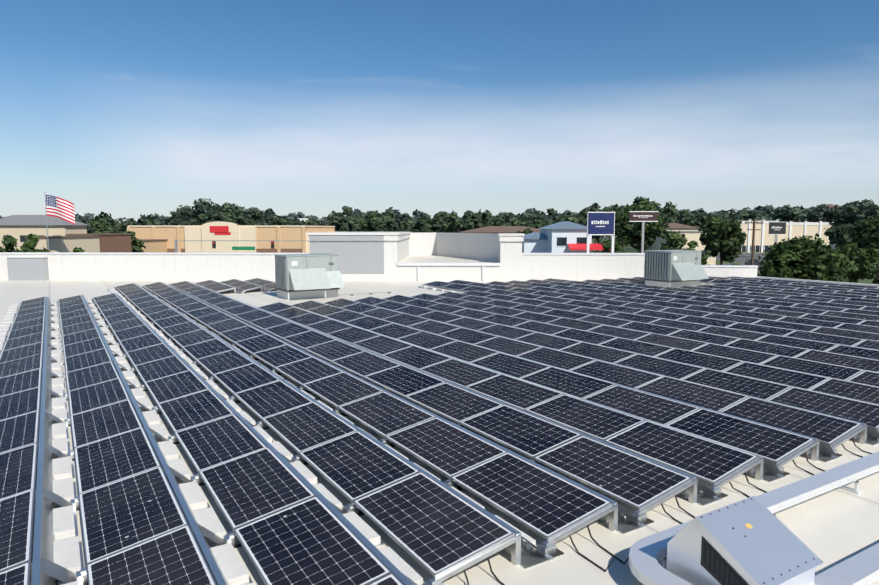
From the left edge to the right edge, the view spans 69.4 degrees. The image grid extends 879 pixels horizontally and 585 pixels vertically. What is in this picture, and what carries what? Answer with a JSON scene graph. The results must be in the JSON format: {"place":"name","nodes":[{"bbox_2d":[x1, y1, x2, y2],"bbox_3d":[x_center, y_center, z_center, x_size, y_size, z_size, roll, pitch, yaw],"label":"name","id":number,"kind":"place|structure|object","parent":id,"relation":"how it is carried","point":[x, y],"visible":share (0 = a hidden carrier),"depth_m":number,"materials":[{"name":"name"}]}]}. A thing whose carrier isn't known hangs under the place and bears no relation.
{"place":"outdoors","nodes":[
{"label":"outdoors","id":0,"kind":"place"},
{"bbox_2d":[0,215,86,251],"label":"hip roof building","id":1,"kind":"structure","parent":0,"point":[20,228],"depth_m":151.33,"materials":[{"name":"beige paint"}]},
{"bbox_2d":[0,232,878,584],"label":"roof and walls","id":2,"kind":"structure","parent":0,"point":[832,528],"depth_m":35.62,"materials":[{"name":"white concrete"}]},
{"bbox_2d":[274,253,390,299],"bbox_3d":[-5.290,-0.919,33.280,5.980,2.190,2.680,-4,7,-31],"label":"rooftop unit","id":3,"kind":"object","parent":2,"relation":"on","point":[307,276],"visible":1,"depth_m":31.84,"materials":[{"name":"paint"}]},
{"bbox_2d":[0,276,878,584],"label":"solar array","id":4,"kind":"object","parent":2,"relation":"on","point":[640,396],"visible":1,"depth_m":11.18,"materials":[{"name":"black glass"}]},
{"bbox_2d":[643,250,714,287],"bbox_3d":[15.600,-1.485,38.853,5.980,2.190,2.680,-4,7,-31],"label":"rooftop unit","id":5,"kind":"object","parent":2,"relation":"on","point":[672,268],"visible":0.92,"depth_m":37.41,"materials":[{"name":"paint"}]},
{"bbox_2d":[666,496,822,584],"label":"sheet metal hood","id":6,"kind":"object","parent":2,"relation":"on","point":[753,540],"visible":1,"depth_m":5.87,"materials":[{"name":"grey metal"}]},
{"bbox_2d":[629,451,878,584],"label":"duct","id":7,"kind":"object","parent":2,"relation":"on","point":[647,553],"visible":0.81,"depth_m":6.60,"materials":[{"name":"silver metal"}]},
{"bbox_2d":[0,0,878,219],"label":"sky","id":8,"kind":"structure","parent":0,"point":[128,109],"materials":[{"name":"blue"}]},
{"bbox_2d":[458,226,539,233],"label":"roof","id":9,"kind":"structure","parent":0,"point":[500,229],"depth_m":192.37,"materials":[{"name":"tile"}]},
{"bbox_2d":[648,222,697,249],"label":"roof","id":10,"kind":"structure","parent":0,"point":[673,226],"depth_m":208.54,"materials":[{"name":"beige paint"}]},
{"bbox_2d":[591,235,878,283],"bbox_3d":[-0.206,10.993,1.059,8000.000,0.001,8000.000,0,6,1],"label":"ground","id":11,"kind":"structure","parent":0,"point":[741,259],"depth_m":238.91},
{"bbox_2d":[25,236,99,251],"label":"shop","id":12,"kind":"structure","parent":11,"relation":"on","point":[71,243],"depth_m":108.33,"materials":[{"name":"beige paint"}]},
{"bbox_2d":[65,233,131,251],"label":"shop","id":13,"kind":"structure","parent":11,"relation":"on","point":[114,242],"depth_m":128.11,"materials":[{"name":"brown brick"}]},
{"bbox_2d":[127,221,334,252],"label":"box store","id":14,"kind":"structure","parent":11,"relation":"on","point":[157,238],"depth_m":170.09,"materials":[{"name":"beige paint"}]},
{"bbox_2d":[298,218,323,222],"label":"building","id":15,"kind":"structure","parent":11,"relation":"on","point":[303,219],"depth_m":419.04,"materials":[{"name":"white paint"}]},
{"bbox_2d":[538,221,610,252],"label":"pale shop","id":16,"kind":"structure","parent":11,"relation":"on","point":[566,237],"depth_m":119.08,"materials":[{"name":"white paint"}]},
{"bbox_2d":[522,232,547,252],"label":"building","id":17,"kind":"structure","parent":16,"relation":"attached to","point":[534,242],"depth_m":124.36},
{"bbox_2d":[586,212,614,252],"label":"billboard","id":18,"kind":"object","parent":11,"relation":"on","point":[600,223],"visible":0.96,"depth_m":93.73,"materials":[{"name":"blue"}]},
{"bbox_2d":[338,219,878,282],"bbox_3d":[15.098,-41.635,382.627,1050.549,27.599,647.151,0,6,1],"label":"tree trunks","id":19,"kind":"object","parent":11,"relation":"on","point":[622,244],"depth_m":227.75,"materials":[{"name":"brown plant"}]},
{"bbox_2d":[0,196,878,284],"bbox_3d":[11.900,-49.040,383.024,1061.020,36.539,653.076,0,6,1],"label":"trees","id":20,"kind":"object","parent":19,"relation":"on","point":[856,242],"visible":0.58,"depth_m":235.98,"materials":[{"name":"green plant"}]},
{"bbox_2d":[628,211,658,252],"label":"sign","id":21,"kind":"object","parent":11,"relation":"on","point":[643,217],"visible":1,"depth_m":113.23,"materials":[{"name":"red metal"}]},
{"bbox_2d":[656,231,715,264],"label":"shop","id":22,"kind":"structure","parent":11,"relation":"on","point":[690,236],"depth_m":148.51,"materials":[{"name":"beige paint"}]},
{"bbox_2d":[723,220,778,252],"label":"building","id":23,"kind":"structure","parent":11,"relation":"on","point":[764,239],"depth_m":286.09,"materials":[{"name":"beige paint"}]},
{"bbox_2d":[744,259,760,265],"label":"car","id":24,"kind":"object","parent":11,"relation":"on","point":[748,262],"visible":0.79,"depth_m":187.32,"materials":[{"name":"grey paint"}]},
{"bbox_2d":[745,219,763,264],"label":"utility pole","id":25,"kind":"object","parent":11,"relation":"on","point":[753,243],"visible":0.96,"depth_m":83.73,"materials":[{"name":"brown wood"}]},
{"bbox_2d":[769,222,785,242],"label":"sign","id":26,"kind":"object","parent":11,"relation":"on","point":[776,228],"visible":0.98,"depth_m":236.11,"materials":[{"name":"black"}]},
{"bbox_2d":[777,221,833,245],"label":"building","id":27,"kind":"structure","parent":11,"relation":"on","point":[796,229],"depth_m":290.31,"materials":[{"name":"beige paint"}]},
{"bbox_2d":[814,204,840,209],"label":"distant building","id":28,"kind":"structure","parent":11,"relation":"on","point":[830,205],"depth_m":692.05,"materials":[{"name":"brown brick"}]},
{"bbox_3d":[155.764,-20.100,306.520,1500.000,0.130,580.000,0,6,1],"label":"roads","id":29,"kind":"structure","parent":0,"visible":0},
{"bbox_2d":[44,192,74,249],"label":"american flag","id":30,"kind":"object","parent":29,"relation":"on","point":[61,208],"visible":0.98,"depth_m":100.30,"materials":[{"name":"multicoloured fabric"}]},
{"bbox_2d":[174,239,307,251],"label":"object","id":31,"kind":"object","parent":29,"relation":"on","point":[233,248],"visible":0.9,"depth_m":100.28,"materials":[{"name":"silver metal"}]}
]}

